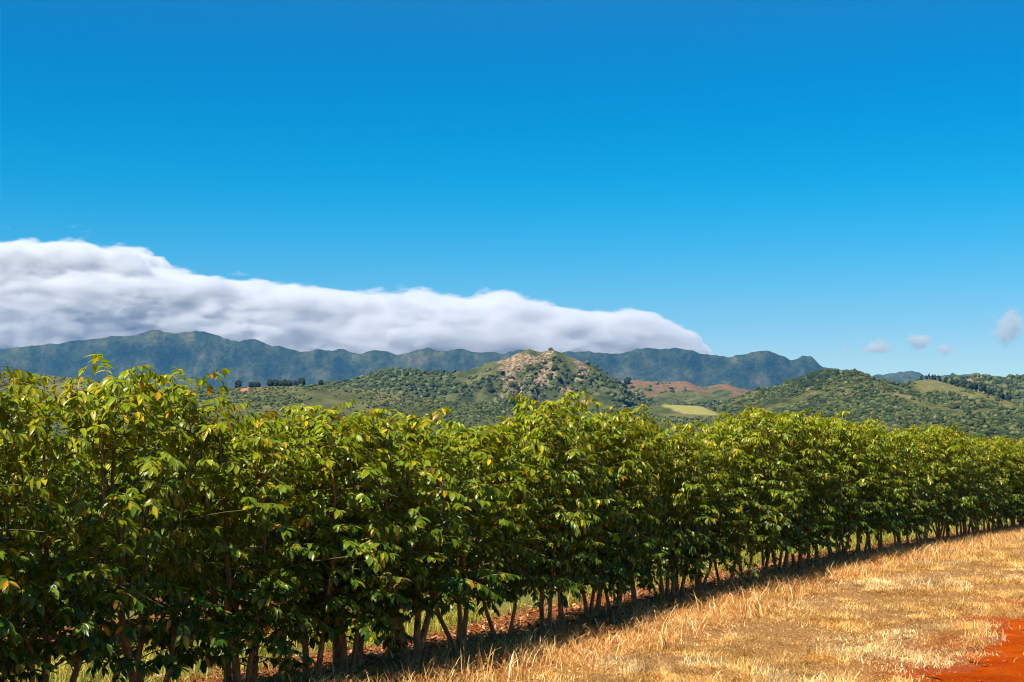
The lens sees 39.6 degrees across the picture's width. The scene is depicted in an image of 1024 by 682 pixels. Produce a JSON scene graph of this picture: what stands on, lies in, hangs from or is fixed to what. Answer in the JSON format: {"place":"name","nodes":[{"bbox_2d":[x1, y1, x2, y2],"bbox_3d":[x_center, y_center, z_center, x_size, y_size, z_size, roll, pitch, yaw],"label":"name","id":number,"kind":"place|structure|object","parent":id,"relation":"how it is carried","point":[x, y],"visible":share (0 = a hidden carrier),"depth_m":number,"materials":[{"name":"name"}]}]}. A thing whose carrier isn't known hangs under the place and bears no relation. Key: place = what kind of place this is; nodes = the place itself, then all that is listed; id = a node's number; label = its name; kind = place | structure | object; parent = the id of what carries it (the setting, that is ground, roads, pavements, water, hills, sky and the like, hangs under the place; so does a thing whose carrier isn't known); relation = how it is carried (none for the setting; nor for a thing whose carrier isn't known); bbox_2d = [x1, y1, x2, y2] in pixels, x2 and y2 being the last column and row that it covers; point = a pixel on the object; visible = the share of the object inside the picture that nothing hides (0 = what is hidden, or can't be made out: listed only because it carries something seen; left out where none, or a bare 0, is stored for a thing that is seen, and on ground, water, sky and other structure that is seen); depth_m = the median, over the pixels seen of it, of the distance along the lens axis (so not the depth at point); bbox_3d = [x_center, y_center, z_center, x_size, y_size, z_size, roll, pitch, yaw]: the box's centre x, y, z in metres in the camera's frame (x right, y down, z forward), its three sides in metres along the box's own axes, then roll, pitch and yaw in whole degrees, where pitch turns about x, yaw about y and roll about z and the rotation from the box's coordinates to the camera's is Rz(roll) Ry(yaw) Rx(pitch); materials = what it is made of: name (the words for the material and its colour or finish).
{"place":"outdoors","nodes":[
{"label":"outdoors","id":0,"kind":"place"},
{"bbox_2d":[0,373,753,472],"bbox_3d":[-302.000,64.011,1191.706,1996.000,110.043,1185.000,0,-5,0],"label":"upland","id":1,"kind":"structure","parent":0,"point":[327,398],"depth_m":1245.97,"materials":[{"name":"green plant"}]},
{"bbox_2d":[235,380,241,387],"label":"upland tree","id":2,"kind":"object","parent":1,"relation":"on","point":[238,384],"visible":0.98,"depth_m":1351.84,"materials":[{"name":"green plant"}]},
{"bbox_2d":[266,379,272,386],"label":"upland tree","id":3,"kind":"object","parent":1,"relation":"on","point":[269,383],"visible":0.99,"depth_m":1351.65,"materials":[{"name":"green plant"}]},
{"bbox_2d":[272,379,277,385],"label":"upland tree","id":4,"kind":"object","parent":1,"relation":"on","point":[275,382],"visible":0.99,"depth_m":1351.63,"materials":[{"name":"green plant"}]},
{"bbox_2d":[281,379,287,385],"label":"upland tree","id":5,"kind":"object","parent":1,"relation":"on","point":[284,382],"visible":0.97,"depth_m":1351.54,"materials":[{"name":"green plant"}]},
{"bbox_2d":[298,378,304,384],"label":"upland tree","id":6,"kind":"object","parent":1,"relation":"on","point":[301,380],"visible":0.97,"depth_m":1351.54,"materials":[{"name":"green plant"}]},
{"bbox_2d":[1,372,816,466],"bbox_3d":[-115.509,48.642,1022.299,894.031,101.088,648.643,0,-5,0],"label":"hillside scrub","id":7,"kind":"object","parent":1,"relation":"on","point":[251,397],"visible":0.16,"depth_m":1231.24,"materials":[{"name":"green plant"}]},
{"bbox_2d":[0,329,839,390],"bbox_3d":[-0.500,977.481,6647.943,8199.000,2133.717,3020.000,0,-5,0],"label":"mountain range","id":8,"kind":"structure","parent":0,"point":[198,354],"depth_m":7008.11,"materials":[{"name":"green plant"}]},
{"bbox_2d":[335,349,650,409],"bbox_3d":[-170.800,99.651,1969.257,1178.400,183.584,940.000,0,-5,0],"label":"rocky hill","id":9,"kind":"structure","parent":0,"point":[512,364],"depth_m":1937.69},
{"bbox_2d":[309,347,648,410],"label":"hillside scrub","id":10,"kind":"object","parent":9,"relation":"on","point":[429,383],"visible":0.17,"depth_m":1936.01,"materials":[{"name":"green plant"}]},
{"bbox_2d":[0,479,1023,681],"bbox_3d":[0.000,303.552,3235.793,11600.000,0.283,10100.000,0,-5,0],"label":"ground","id":11,"kind":"structure","parent":0,"point":[796,630],"depth_m":15.58,"materials":[{"name":"beige plant"}]},
{"bbox_2d":[0,452,65,621],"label":"coffee tree","id":12,"kind":"object","parent":11,"relation":"on","point":[20,571],"visible":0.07,"depth_m":13.29,"materials":[{"name":"green plant"}]},
{"bbox_2d":[0,366,74,681],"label":"coffee tree","id":13,"kind":"object","parent":11,"relation":"on","point":[20,475],"visible":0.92,"depth_m":9.11,"materials":[{"name":"green plant"}]},
{"bbox_2d":[1,434,73,554],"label":"coffee tree","id":14,"kind":"object","parent":11,"relation":"on","point":[39,467],"visible":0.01,"depth_m":18.37,"materials":[{"name":"green plant"}]},
{"bbox_2d":[0,433,137,653],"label":"coffee tree","id":15,"kind":"object","parent":11,"relation":"on","point":[37,469],"visible":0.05,"depth_m":13.97,"materials":[{"name":"green plant"}]},
{"bbox_2d":[42,437,106,538],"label":"coffee tree","id":16,"kind":"object","parent":11,"relation":"on","point":[85,460],"depth_m":19.21,"materials":[{"name":"green plant"}]},
{"bbox_2d":[0,373,188,681],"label":"coffee tree","id":17,"kind":"object","parent":11,"relation":"on","point":[84,624],"visible":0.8,"depth_m":9.67,"materials":[{"name":"green plant"}]},
{"bbox_2d":[14,436,182,630],"bbox_3d":[-4.425,2.086,14.825,2.057,2.246,1.467,0,-5,-3],"label":"coffee tree","id":18,"kind":"object","parent":11,"relation":"on","point":[98,515],"visible":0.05,"depth_m":14.69,"materials":[{"name":"green plant"}]},
{"bbox_2d":[80,447,208,618],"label":"coffee tree","id":19,"kind":"object","parent":11,"relation":"on","point":[138,566],"visible":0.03,"depth_m":15.24,"materials":[{"name":"green plant"}]},
{"bbox_2d":[24,354,286,681],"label":"coffee tree","id":20,"kind":"object","parent":11,"relation":"on","point":[175,625],"visible":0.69,"depth_m":10.43,"materials":[{"name":"green plant"}]},
{"bbox_2d":[136,420,253,609],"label":"coffee tree","id":21,"kind":"object","parent":11,"relation":"on","point":[176,473],"visible":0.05,"depth_m":15.89,"materials":[{"name":"green plant"}]},
{"bbox_2d":[124,400,354,681],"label":"coffee tree","id":22,"kind":"object","parent":11,"relation":"on","point":[265,458],"visible":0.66,"depth_m":11.13,"materials":[{"name":"green plant"}]},
{"bbox_2d":[209,426,295,610],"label":"coffee tree","id":23,"kind":"object","parent":11,"relation":"on","point":[255,522],"visible":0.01,"depth_m":16.82,"materials":[{"name":"green plant"}]},
{"bbox_2d":[239,433,320,604],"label":"coffee tree","id":24,"kind":"object","parent":11,"relation":"on","point":[267,498],"visible":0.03,"depth_m":17.18,"materials":[{"name":"green plant"}]},
{"bbox_2d":[248,441,330,609],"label":"coffee tree","id":25,"kind":"object","parent":11,"relation":"on","point":[304,492],"depth_m":18.12,"materials":[{"name":"green plant"}]},
{"bbox_2d":[218,404,423,681],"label":"coffee tree","id":26,"kind":"object","parent":11,"relation":"on","point":[327,602],"visible":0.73,"depth_m":11.88,"materials":[{"name":"green plant"}]},
{"bbox_2d":[244,399,450,675],"bbox_3d":[-1.420,1.776,12.695,2.005,2.522,1.852,4,-7,-36],"label":"coffee tree","id":27,"kind":"object","parent":11,"relation":"on","point":[339,649],"visible":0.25,"depth_m":12.47,"materials":[{"name":"green plant"}]},
{"bbox_2d":[315,451,400,557],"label":"coffee tree","id":28,"kind":"object","parent":11,"relation":"on","point":[362,491],"depth_m":18.75,"materials":[{"name":"green plant"}]},
{"bbox_2d":[325,460,413,569],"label":"coffee tree","id":29,"kind":"object","parent":11,"relation":"on","point":[391,506],"visible":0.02,"depth_m":19.42,"materials":[{"name":"green plant"}]},
{"bbox_2d":[301,404,523,667],"bbox_3d":[-0.929,1.844,13.205,2.042,2.483,2.551,-3,-6,25],"label":"coffee tree","id":30,"kind":"object","parent":11,"relation":"on","point":[439,570],"visible":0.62,"depth_m":13.00,"materials":[{"name":"green plant"}]},
{"bbox_2d":[373,440,474,562],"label":"coffee tree","id":31,"kind":"object","parent":11,"relation":"on","point":[439,482],"visible":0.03,"depth_m":20.21,"materials":[{"name":"green plant"}]},
{"bbox_2d":[413,442,470,568],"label":"coffee tree","id":32,"kind":"object","parent":11,"relation":"on","point":[460,462],"visible":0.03,"depth_m":20.71,"materials":[{"name":"green plant"}]},
{"bbox_2d":[357,421,554,653],"bbox_3d":[-0.521,1.988,14.286,1.814,2.377,2.182,-5,-7,42],"label":"coffee tree","id":33,"kind":"object","parent":11,"relation":"on","point":[497,553],"visible":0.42,"depth_m":14.15,"materials":[{"name":"green plant"}]},
{"bbox_2d":[444,434,517,564],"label":"coffee tree","id":34,"kind":"object","parent":11,"relation":"on","point":[489,475],"visible":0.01,"depth_m":21.60,"materials":[{"name":"green plant"}]},
{"bbox_2d":[454,431,539,557],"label":"coffee tree","id":35,"kind":"object","parent":11,"relation":"on","point":[503,482],"depth_m":22.12,"materials":[{"name":"green plant"}]},
{"bbox_2d":[423,411,587,643],"bbox_3d":[-0.178,1.980,14.864,1.943,2.480,1.386,4,-6,-35],"label":"coffee tree","id":36,"kind":"object","parent":11,"relation":"on","point":[509,531],"visible":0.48,"depth_m":14.73,"materials":[{"name":"green plant"}]},
{"bbox_2d":[0,515,1017,681],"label":"alley grass","id":37,"kind":"structure","parent":11,"relation":"on","point":[449,616],"depth_m":16.11,"materials":[{"name":"plant"}]},
{"bbox_2d":[487,439,548,560],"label":"coffee tree","id":38,"kind":"object","parent":11,"relation":"on","point":[528,464],"visible":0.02,"depth_m":22.59,"materials":[{"name":"green plant"}]},
{"bbox_2d":[477,396,619,633],"bbox_3d":[0.420,1.945,15.704,1.683,2.686,1.554,-4,-7,36],"label":"coffee tree","id":39,"kind":"object","parent":11,"relation":"on","point":[566,502],"visible":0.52,"depth_m":15.46,"materials":[{"name":"green plant"}]},
{"bbox_2d":[500,390,625,627],"bbox_3d":[0.514,1.952,16.270,1.562,2.793,1.862,-3,-6,26],"label":"coffee tree","id":40,"kind":"object","parent":11,"relation":"on","point":[563,601],"visible":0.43,"depth_m":16.12,"materials":[{"name":"green plant"}]},
{"bbox_2d":[108,523,1020,681],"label":"leaf litter","id":41,"kind":"object","parent":11,"relation":"on","point":[275,676],"visible":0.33,"depth_m":16.11,"materials":[{"name":"brown plant"}]},
{"bbox_2d":[537,408,658,619],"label":"coffee tree","id":42,"kind":"object","parent":11,"relation":"on","point":[624,517],"visible":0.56,"depth_m":16.87,"materials":[{"name":"green plant"}]},
{"bbox_2d":[578,441,647,544],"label":"coffee tree","id":43,"kind":"object","parent":11,"relation":"on","point":[621,492],"visible":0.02,"depth_m":25.27,"materials":[{"name":"green plant"}]},
{"bbox_2d":[547,404,680,614],"bbox_3d":[1.264,2.100,17.579,1.599,2.667,2.203,-2,-6,24],"label":"coffee tree","id":44,"kind":"object","parent":11,"relation":"on","point":[655,539],"visible":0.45,"depth_m":17.34,"materials":[{"name":"green plant"}]},
{"bbox_2d":[219,524,1023,681],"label":"dry weeds","id":45,"kind":"object","parent":11,"relation":"on","point":[815,571],"visible":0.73,"depth_m":15.97,"materials":[{"name":"yellow plant"}]},
{"bbox_2d":[597,409,677,606],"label":"coffee tree","id":46,"kind":"object","parent":11,"relation":"on","point":[653,514],"visible":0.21,"depth_m":18.31,"materials":[{"name":"green plant"}]},
{"bbox_2d":[628,419,717,602],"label":"coffee tree","id":47,"kind":"object","parent":11,"relation":"on","point":[678,501],"visible":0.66,"depth_m":18.74,"materials":[{"name":"green plant"}]},
{"bbox_2d":[636,437,729,597],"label":"coffee tree","id":48,"kind":"object","parent":11,"relation":"on","point":[719,545],"visible":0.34,"depth_m":19.19,"materials":[{"name":"green plant"}]},
{"bbox_2d":[654,432,765,591],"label":"coffee tree","id":49,"kind":"object","parent":11,"relation":"on","point":[731,508],"visible":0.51,"depth_m":19.67,"materials":[{"name":"green plant"}]},
{"bbox_2d":[678,420,791,589],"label":"coffee tree","id":50,"kind":"object","parent":11,"relation":"on","point":[766,523],"visible":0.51,"depth_m":20.44,"materials":[{"name":"green plant"}]},
{"bbox_2d":[699,405,804,582],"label":"coffee tree","id":51,"kind":"object","parent":11,"relation":"on","point":[739,424],"visible":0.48,"depth_m":20.98,"materials":[{"name":"green plant"}]},
{"bbox_2d":[719,406,818,576],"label":"coffee tree","id":52,"kind":"object","parent":11,"relation":"on","point":[782,419],"visible":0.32,"depth_m":21.89,"materials":[{"name":"green plant"}]},
{"bbox_2d":[724,408,833,573],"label":"coffee tree","id":53,"kind":"object","parent":11,"relation":"on","point":[801,428],"visible":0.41,"depth_m":22.55,"materials":[{"name":"green plant"}]},
{"bbox_2d":[764,411,845,569],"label":"coffee tree","id":54,"kind":"object","parent":11,"relation":"on","point":[831,510],"visible":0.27,"depth_m":23.22,"materials":[{"name":"green plant"}]},
{"bbox_2d":[775,411,859,566],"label":"coffee tree","id":55,"kind":"object","parent":11,"relation":"on","point":[850,491],"visible":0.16,"depth_m":23.65,"materials":[{"name":"green plant"}]},
{"bbox_2d":[803,426,843,561],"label":"coffee tree","id":56,"kind":"object","parent":11,"relation":"on","point":[840,515],"visible":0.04,"depth_m":24.43,"materials":[{"name":"green plant"}]},
{"bbox_2d":[799,411,892,559],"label":"coffee tree","id":57,"kind":"object","parent":11,"relation":"on","point":[861,528],"visible":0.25,"depth_m":25.38,"materials":[{"name":"green plant"}]},
{"bbox_2d":[813,417,880,560],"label":"coffee tree","id":58,"kind":"object","parent":11,"relation":"on","point":[839,425],"visible":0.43,"depth_m":24.87,"materials":[{"name":"green plant"}]},
{"bbox_2d":[814,418,904,557],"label":"coffee tree","id":59,"kind":"object","parent":11,"relation":"on","point":[878,497],"visible":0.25,"depth_m":26.27,"materials":[{"name":"green plant"}]},
{"bbox_2d":[836,428,909,555],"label":"coffee tree","id":60,"kind":"object","parent":11,"relation":"on","point":[889,488],"visible":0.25,"depth_m":26.59,"materials":[{"name":"green plant"}]},
{"bbox_2d":[843,419,902,553],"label":"coffee tree","id":61,"kind":"object","parent":11,"relation":"on","point":[872,423],"visible":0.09,"depth_m":27.35,"materials":[{"name":"green plant"}]},
{"bbox_2d":[871,427,912,550],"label":"coffee tree","id":62,"kind":"object","parent":11,"relation":"on","point":[890,443],"visible":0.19,"depth_m":28.27,"materials":[{"name":"green plant"}]},
{"bbox_2d":[874,427,926,547],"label":"coffee tree","id":63,"kind":"object","parent":11,"relation":"on","point":[909,500],"visible":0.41,"depth_m":29.11,"materials":[{"name":"green plant"}]},
{"bbox_2d":[885,429,944,546],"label":"coffee tree","id":64,"kind":"object","parent":11,"relation":"on","point":[908,457],"visible":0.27,"depth_m":29.66,"materials":[{"name":"green plant"}]},
{"bbox_2d":[897,439,940,543],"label":"coffee tree","id":65,"kind":"object","parent":11,"relation":"on","point":[928,507],"visible":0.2,"depth_m":30.50,"materials":[{"name":"green plant"}]},
{"bbox_2d":[895,424,963,543],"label":"coffee tree","id":66,"kind":"object","parent":11,"relation":"on","point":[932,454],"visible":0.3,"depth_m":31.19,"materials":[{"name":"green plant"}]},
{"bbox_2d":[903,428,978,540],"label":"coffee tree","id":67,"kind":"object","parent":11,"relation":"on","point":[951,449],"visible":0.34,"depth_m":31.90,"materials":[{"name":"green plant"}]},
{"bbox_2d":[918,423,972,538],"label":"coffee tree","id":68,"kind":"object","parent":11,"relation":"on","point":[945,437],"visible":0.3,"depth_m":32.37,"materials":[{"name":"green plant"}]},
{"bbox_2d":[934,422,977,537],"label":"coffee tree","id":69,"kind":"object","parent":11,"relation":"on","point":[961,438],"visible":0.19,"depth_m":33.60,"materials":[{"name":"green plant"}]},
{"bbox_2d":[939,435,986,537],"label":"coffee tree","id":70,"kind":"object","parent":11,"relation":"on","point":[969,493],"visible":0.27,"depth_m":34.08,"materials":[{"name":"green plant"}]},
{"bbox_2d":[952,434,997,536],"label":"coffee tree","id":71,"kind":"object","parent":11,"relation":"on","point":[985,499],"visible":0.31,"depth_m":35.05,"materials":[{"name":"green plant"}]},
{"bbox_2d":[956,436,1008,534],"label":"coffee tree","id":72,"kind":"object","parent":11,"relation":"on","point":[988,447],"visible":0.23,"depth_m":35.86,"materials":[{"name":"green plant"}]},
{"bbox_2d":[974,441,1011,531],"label":"coffee tree","id":73,"kind":"object","parent":11,"relation":"on","point":[991,468],"visible":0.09,"depth_m":37.04,"materials":[{"name":"green plant"}]},
{"bbox_2d":[973,442,1014,533],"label":"coffee tree","id":74,"kind":"object","parent":11,"relation":"on","point":[1002,475],"visible":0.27,"depth_m":36.40,"materials":[{"name":"green plant"}]},
{"bbox_2d":[975,438,1019,530],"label":"coffee tree","id":75,"kind":"object","parent":11,"relation":"on","point":[1003,469],"visible":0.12,"depth_m":37.44,"materials":[{"name":"green plant"}]},
{"bbox_2d":[979,434,1023,529],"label":"coffee tree","id":76,"kind":"object","parent":11,"relation":"on","point":[1021,452],"visible":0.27,"depth_m":38.51,"materials":[{"name":"green plant"}]},
{"bbox_2d":[981,436,1023,530],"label":"coffee tree","id":77,"kind":"object","parent":11,"relation":"on","point":[1015,497],"visible":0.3,"depth_m":38.04,"materials":[{"name":"green plant"}]},
{"bbox_2d":[990,435,1023,529],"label":"coffee tree","id":78,"kind":"object","parent":11,"relation":"on","point":[1008,476],"visible":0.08,"depth_m":39.33,"materials":[{"name":"green plant"}]},
{"bbox_2d":[995,437,1023,528],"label":"coffee tree","id":79,"kind":"object","parent":11,"relation":"on","point":[1019,463],"visible":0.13,"depth_m":39.75,"materials":[{"name":"green plant"}]},
{"bbox_2d":[1007,438,1023,526],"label":"coffee tree","id":80,"kind":"object","parent":11,"relation":"on","point":[1020,439],"visible":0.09,"depth_m":40.11,"materials":[{"name":"green plant"}]},
{"bbox_2d":[1018,442,1023,527],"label":"coffee tree","id":81,"kind":"object","parent":11,"relation":"on","point":[1023,491],"visible":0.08,"depth_m":40.83,"materials":[{"name":"green plant"}]},
{"bbox_2d":[0,0,1023,376],"label":"sky","id":82,"kind":"structure","parent":0,"point":[839,184],"materials":[{"name":"blue"}]},
{"bbox_2d":[621,380,751,405],"bbox_3d":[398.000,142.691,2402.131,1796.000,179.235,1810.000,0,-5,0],"label":"hill slope","id":83,"kind":"structure","parent":0,"point":[721,392],"depth_m":2501.89,"materials":[{"name":"green plant"}]},
{"bbox_2d":[624,377,630,383],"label":"lone tree","id":84,"kind":"object","parent":83,"relation":"on","point":[627,380],"visible":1,"depth_m":2561.25,"materials":[{"name":"green plant"}]},
{"bbox_2d":[627,381,751,407],"bbox_3d":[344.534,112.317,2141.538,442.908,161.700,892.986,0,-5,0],"label":"hillside scrub","id":85,"kind":"object","parent":83,"relation":"on","point":[709,402],"visible":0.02,"depth_m":2386.86,"materials":[{"name":"green plant"}]},
{"bbox_2d":[714,373,1020,441],"bbox_3d":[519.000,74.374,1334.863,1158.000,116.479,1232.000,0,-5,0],"label":"hill","id":86,"kind":"structure","parent":0,"point":[774,404],"depth_m":1366.09,"materials":[{"name":"green plant"}]},
{"bbox_2d":[783,367,841,387],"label":"hilltop scrub","id":87,"kind":"object","parent":86,"relation":"on","point":[824,373],"visible":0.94,"depth_m":1460.54,"materials":[{"name":"green plant"}]},
{"bbox_2d":[706,368,1023,450],"bbox_3d":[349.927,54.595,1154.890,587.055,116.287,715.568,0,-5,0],"label":"hillside scrub","id":88,"kind":"object","parent":86,"relation":"on","point":[903,413],"visible":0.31,"depth_m":1236.52,"materials":[{"name":"green plant"}]},
{"bbox_2d":[978,383,984,391],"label":"windbreak tree","id":89,"kind":"object","parent":86,"relation":"on","point":[981,388],"visible":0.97,"depth_m":1488.16,"materials":[{"name":"green plant"}]},
{"bbox_2d":[998,388,1004,397],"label":"windbreak tree","id":90,"kind":"object","parent":86,"relation":"on","point":[1001,394],"visible":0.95,"depth_m":1487.17,"materials":[{"name":"green plant"}]},
{"bbox_2d":[1004,391,1011,400],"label":"windbreak tree","id":91,"kind":"object","parent":86,"relation":"on","point":[1008,397],"visible":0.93,"depth_m":1486.60,"materials":[{"name":"green plant"}]},
{"bbox_2d":[874,371,980,382],"bbox_3d":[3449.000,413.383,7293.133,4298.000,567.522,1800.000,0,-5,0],"label":"distant hills","id":92,"kind":"structure","parent":0,"point":[902,377],"depth_m":7590.72,"materials":[{"name":"green plant"}]},
{"bbox_2d":[924,621,1023,681],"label":"dirt road","id":93,"kind":"structure","parent":0,"point":[1012,649],"depth_m":13.34,"materials":[{"name":"orange soil"}]},
{"bbox_2d":[916,622,1023,681],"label":"dirt clods","id":94,"kind":"object","parent":93,"relation":"on","point":[982,665],"visible":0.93,"depth_m":13.40,"materials":[{"name":"orange soil"}]},
{"bbox_2d":[953,377,1023,403],"bbox_3d":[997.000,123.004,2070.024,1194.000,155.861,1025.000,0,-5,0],"label":"wooded hill","id":95,"kind":"structure","parent":0,"point":[1019,389],"depth_m":2068.06,"materials":[{"name":"green plant"}]},
{"bbox_2d":[941,373,1023,403],"bbox_3d":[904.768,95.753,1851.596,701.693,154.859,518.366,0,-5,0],"label":"hillside scrub","id":96,"kind":"object","parent":95,"relation":"on","point":[1006,383],"visible":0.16,"depth_m":2063.57,"materials":[{"name":"green plant"}]}
]}

